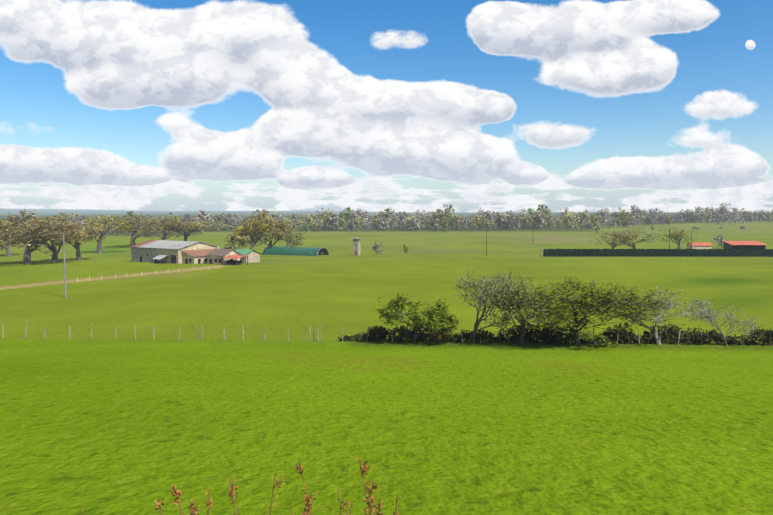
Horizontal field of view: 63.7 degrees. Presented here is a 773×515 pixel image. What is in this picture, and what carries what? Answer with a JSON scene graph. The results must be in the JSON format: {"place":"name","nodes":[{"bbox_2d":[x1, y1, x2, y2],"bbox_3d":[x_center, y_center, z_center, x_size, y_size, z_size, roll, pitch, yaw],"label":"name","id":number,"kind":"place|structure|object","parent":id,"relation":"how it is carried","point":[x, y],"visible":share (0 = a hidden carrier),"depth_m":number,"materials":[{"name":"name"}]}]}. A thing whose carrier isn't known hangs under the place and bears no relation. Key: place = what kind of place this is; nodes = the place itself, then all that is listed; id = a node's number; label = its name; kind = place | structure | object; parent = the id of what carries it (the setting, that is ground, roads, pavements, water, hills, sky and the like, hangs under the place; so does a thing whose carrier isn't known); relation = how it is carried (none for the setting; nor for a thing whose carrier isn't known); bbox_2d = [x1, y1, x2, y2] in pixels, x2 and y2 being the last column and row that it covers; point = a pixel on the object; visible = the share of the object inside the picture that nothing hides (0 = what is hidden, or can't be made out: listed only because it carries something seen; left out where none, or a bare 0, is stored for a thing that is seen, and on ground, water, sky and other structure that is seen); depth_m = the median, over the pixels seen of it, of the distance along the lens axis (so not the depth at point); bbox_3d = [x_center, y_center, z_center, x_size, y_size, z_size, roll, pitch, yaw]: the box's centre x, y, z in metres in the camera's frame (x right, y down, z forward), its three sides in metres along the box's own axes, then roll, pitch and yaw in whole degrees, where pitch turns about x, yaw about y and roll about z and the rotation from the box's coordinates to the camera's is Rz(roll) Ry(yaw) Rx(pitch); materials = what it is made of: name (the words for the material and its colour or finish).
{"place":"outdoors","nodes":[
{"label":"outdoors","id":0,"kind":"place"},
{"bbox_2d":[0,208,772,514],"bbox_3d":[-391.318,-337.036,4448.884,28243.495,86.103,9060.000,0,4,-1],"label":"terrain","id":1,"kind":"structure","parent":0,"point":[102,421],"depth_m":25.23,"materials":[{"name":"green plant"}]},
{"bbox_2d":[0,218,23,256],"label":"oak tree","id":2,"kind":"object","parent":1,"relation":"on","point":[9,253],"visible":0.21,"depth_m":243.95,"materials":[{"name":"grey plant"}]},
{"bbox_2d":[0,220,34,249],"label":"oak tree","id":3,"kind":"object","parent":1,"relation":"on","point":[6,239],"visible":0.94,"depth_m":179.38,"materials":[{"name":"green plant"}]},
{"bbox_2d":[0,213,85,261],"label":"oak tree","id":4,"kind":"object","parent":1,"relation":"on","point":[55,255],"visible":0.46,"depth_m":203.44,"materials":[{"name":"green plant"}]},
{"bbox_2d":[0,209,90,264],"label":"oak tree","id":5,"kind":"object","parent":1,"relation":"on","point":[28,251],"visible":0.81,"depth_m":191.97,"materials":[{"name":"green plant"}]},
{"bbox_2d":[53,217,104,259],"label":"oak tree","id":6,"kind":"object","parent":1,"relation":"on","point":[78,238],"visible":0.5,"depth_m":216.30,"materials":[{"name":"green plant"}]},
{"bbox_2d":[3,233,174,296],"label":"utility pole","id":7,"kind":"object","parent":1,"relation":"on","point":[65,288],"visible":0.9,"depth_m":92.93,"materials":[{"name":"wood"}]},
{"bbox_2d":[84,214,144,252],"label":"oak tree","id":8,"kind":"object","parent":1,"relation":"on","point":[107,225],"visible":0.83,"depth_m":268.25,"materials":[{"name":"green plant"}]},
{"bbox_2d":[110,213,169,245],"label":"oak tree","id":9,"kind":"object","parent":1,"relation":"on","point":[134,236],"visible":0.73,"depth_m":316.70,"materials":[{"name":"green plant"}]},
{"bbox_2d":[136,214,200,239],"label":"oak tree","id":10,"kind":"object","parent":1,"relation":"on","point":[178,225],"visible":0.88,"depth_m":337.27,"materials":[{"name":"green plant"}]},
{"bbox_2d":[156,221,211,240],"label":"oak tree","id":11,"kind":"object","parent":1,"relation":"on","point":[188,233],"visible":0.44,"depth_m":350.81,"materials":[{"name":"green plant"}]},
{"bbox_2d":[130,240,260,264],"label":"farm buildings","id":12,"kind":"structure","parent":1,"relation":"on","point":[178,252],"depth_m":196.79,"materials":[{"name":"paint"}]},
{"bbox_2d":[222,232,250,249],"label":"oak tree","id":13,"kind":"object","parent":1,"relation":"on","point":[232,238],"visible":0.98,"depth_m":239.13,"materials":[{"name":"green plant"}]},
{"bbox_2d":[82,458,426,514],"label":"plants","id":14,"kind":"object","parent":1,"relation":"on","point":[370,502],"visible":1,"depth_m":3.94,"materials":[{"name":"red plant"}]},
{"bbox_2d":[233,217,280,249],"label":"oak tree","id":15,"kind":"object","parent":1,"relation":"on","point":[262,229],"visible":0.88,"depth_m":245.65,"materials":[{"name":"green plant"}]},
{"bbox_2d":[241,216,289,246],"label":"oak tree","id":16,"kind":"object","parent":1,"relation":"on","point":[279,236],"visible":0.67,"depth_m":252.21,"materials":[{"name":"green plant"}]},
{"bbox_2d":[270,223,309,246],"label":"oak tree","id":17,"kind":"object","parent":1,"relation":"on","point":[290,240],"visible":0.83,"depth_m":260.76,"materials":[{"name":"green plant"}]},
{"bbox_2d":[263,246,328,255],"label":"greenhouse","id":18,"kind":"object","parent":1,"relation":"on","point":[298,251],"depth_m":246.40,"materials":[{"name":"green"}]},
{"bbox_2d":[353,237,359,254],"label":"transformer tower","id":19,"kind":"structure","parent":1,"relation":"on","point":[356,245],"depth_m":243.40,"materials":[{"name":"grey"}]},
{"bbox_2d":[0,269,770,344],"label":"wire fence","id":20,"kind":"object","parent":1,"relation":"on","point":[202,329],"visible":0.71,"depth_m":56.41,"materials":[{"name":"grey wood"}]},
{"bbox_2d":[0,202,772,254],"bbox_3d":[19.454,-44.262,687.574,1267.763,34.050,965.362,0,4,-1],"label":"distant woods","id":21,"kind":"object","parent":1,"relation":"on","point":[436,220],"visible":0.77,"depth_m":614.38,"materials":[{"name":"green plant"}]},
{"bbox_2d":[373,293,462,342],"bbox_3d":[2.554,5.662,55.284,7.759,4.991,7.546,0,4,-6],"label":"hedge tree","id":22,"kind":"object","parent":1,"relation":"on","point":[391,314],"visible":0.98,"depth_m":54.35,"materials":[{"name":"green plant"}]},
{"bbox_2d":[366,217,616,230],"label":"pylons","id":23,"kind":"object","parent":1,"relation":"on","point":[615,226],"visible":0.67,"depth_m":586.73,"materials":[{"name":"silver metal"}]},
{"bbox_2d":[448,269,555,342],"bbox_3d":[10.578,4.404,56.870,9.816,7.142,9.297,-2,5,-29],"label":"hedge tree","id":24,"kind":"object","parent":1,"relation":"on","point":[484,294],"visible":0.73,"depth_m":55.74,"materials":[{"name":"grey plant"}]},
{"bbox_2d":[478,273,551,343],"bbox_3d":[11.389,4.665,55.862,6.179,6.509,10.070,1,4,9],"label":"hedge tree","id":25,"kind":"object","parent":1,"relation":"on","point":[512,307],"visible":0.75,"depth_m":54.03,"materials":[{"name":"green plant"}]},
{"bbox_2d":[338,317,772,345],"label":"bramble hedge","id":26,"kind":"object","parent":1,"relation":"on","point":[667,333],"visible":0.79,"depth_m":56.01,"materials":[{"name":"green plant"}]},
{"bbox_2d":[485,229,691,256],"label":"utility poles","id":27,"kind":"structure","parent":1,"relation":"on","point":[542,248],"depth_m":265.48,"materials":[{"name":"concrete"}]},
{"bbox_2d":[517,276,675,348],"bbox_3d":[17.905,4.907,52.267,13.526,6.255,11.464,1,4,14],"label":"hedge tree","id":28,"kind":"object","parent":1,"relation":"on","point":[559,314],"visible":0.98,"depth_m":52.08,"materials":[{"name":"green plant"}]},
{"bbox_2d":[590,226,638,248],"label":"oak tree","id":29,"kind":"object","parent":1,"relation":"on","point":[613,240],"visible":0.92,"depth_m":268.45,"materials":[{"name":"green plant"}]},
{"bbox_2d":[609,225,661,248],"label":"oak tree","id":30,"kind":"object","parent":1,"relation":"on","point":[642,239],"visible":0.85,"depth_m":270.38,"materials":[{"name":"green plant"}]},
{"bbox_2d":[591,287,714,344],"bbox_3d":[23.637,5.126,57.160,9.512,5.313,10.600,-3,5,-41],"label":"hedge tree","id":31,"kind":"object","parent":1,"relation":"on","point":[657,321],"visible":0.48,"depth_m":55.95,"materials":[{"name":"green plant"}]},
{"bbox_2d":[543,248,772,256],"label":"clipped hedge","id":32,"kind":"object","parent":1,"relation":"on","point":[557,252],"visible":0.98,"depth_m":236.10,"materials":[{"name":"green plant"}]},
{"bbox_2d":[659,227,700,248],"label":"oak tree","id":33,"kind":"object","parent":1,"relation":"on","point":[677,235],"visible":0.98,"depth_m":280.96,"materials":[{"name":"green plant"}]},
{"bbox_2d":[687,242,712,248],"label":"house","id":34,"kind":"structure","parent":1,"relation":"on","point":[703,245],"depth_m":285.25,"materials":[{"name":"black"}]},
{"bbox_2d":[676,295,761,345],"bbox_3d":[30.199,5.796,56.555,6.939,4.627,5.340,3,5,38],"label":"hedge tree","id":35,"kind":"object","parent":1,"relation":"on","point":[716,316],"visible":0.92,"depth_m":56.30,"materials":[{"name":"green plant"}]},
{"bbox_2d":[723,241,765,249],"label":"barn","id":36,"kind":"structure","parent":1,"relation":"on","point":[732,245],"depth_m":272.69,"materials":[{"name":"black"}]},
{"bbox_2d":[0,0,772,211],"label":"sky","id":37,"kind":"structure","parent":0,"point":[152,105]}
]}

